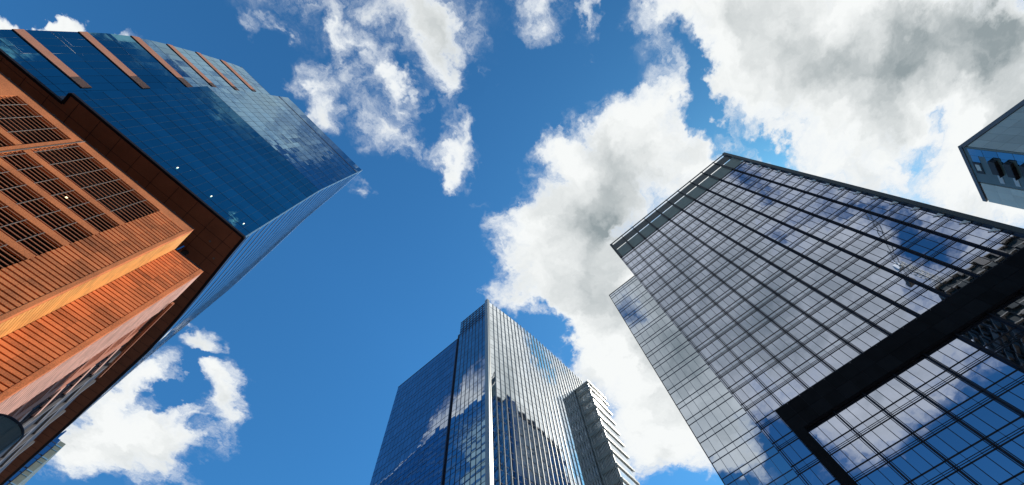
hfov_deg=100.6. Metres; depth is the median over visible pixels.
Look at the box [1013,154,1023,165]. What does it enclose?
corner window
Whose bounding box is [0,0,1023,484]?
sky
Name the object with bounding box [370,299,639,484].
glass tower
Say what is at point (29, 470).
distant tower
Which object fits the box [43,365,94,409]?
side window
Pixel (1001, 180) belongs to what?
pale window
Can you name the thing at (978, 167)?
dark window
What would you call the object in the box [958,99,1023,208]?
panel building
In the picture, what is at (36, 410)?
side window
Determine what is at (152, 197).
podium tower
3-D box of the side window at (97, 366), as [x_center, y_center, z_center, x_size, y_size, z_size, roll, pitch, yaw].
[-62.502,18.675,63.627,6.760,4.550,0.598,-40,-73,10]
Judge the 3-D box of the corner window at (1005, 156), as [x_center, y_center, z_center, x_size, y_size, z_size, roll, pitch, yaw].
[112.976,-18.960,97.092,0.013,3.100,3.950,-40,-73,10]
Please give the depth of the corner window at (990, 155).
100.10 m
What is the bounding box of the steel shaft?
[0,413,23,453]
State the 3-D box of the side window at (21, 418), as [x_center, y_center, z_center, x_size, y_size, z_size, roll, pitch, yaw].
[-61.669,23.244,50.791,6.760,4.550,0.598,-40,-73,10]
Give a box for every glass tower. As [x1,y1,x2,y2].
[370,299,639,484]
[609,152,1023,484]
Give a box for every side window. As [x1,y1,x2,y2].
[17,409,31,421]
[20,385,66,424]
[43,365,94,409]
[72,347,120,388]
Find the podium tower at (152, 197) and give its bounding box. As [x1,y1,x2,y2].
[0,29,361,484]
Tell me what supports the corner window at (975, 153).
in the panel building
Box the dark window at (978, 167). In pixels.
[972,162,984,173]
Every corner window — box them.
[967,149,983,162]
[981,150,998,163]
[997,152,1014,164]
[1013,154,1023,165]
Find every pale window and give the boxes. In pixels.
[997,175,1004,183]
[1013,178,1020,186]
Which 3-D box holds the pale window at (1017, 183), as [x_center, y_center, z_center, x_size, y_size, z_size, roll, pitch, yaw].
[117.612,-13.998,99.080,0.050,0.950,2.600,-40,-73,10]
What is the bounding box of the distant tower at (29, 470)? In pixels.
[4,431,65,484]
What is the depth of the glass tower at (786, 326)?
70.64 m

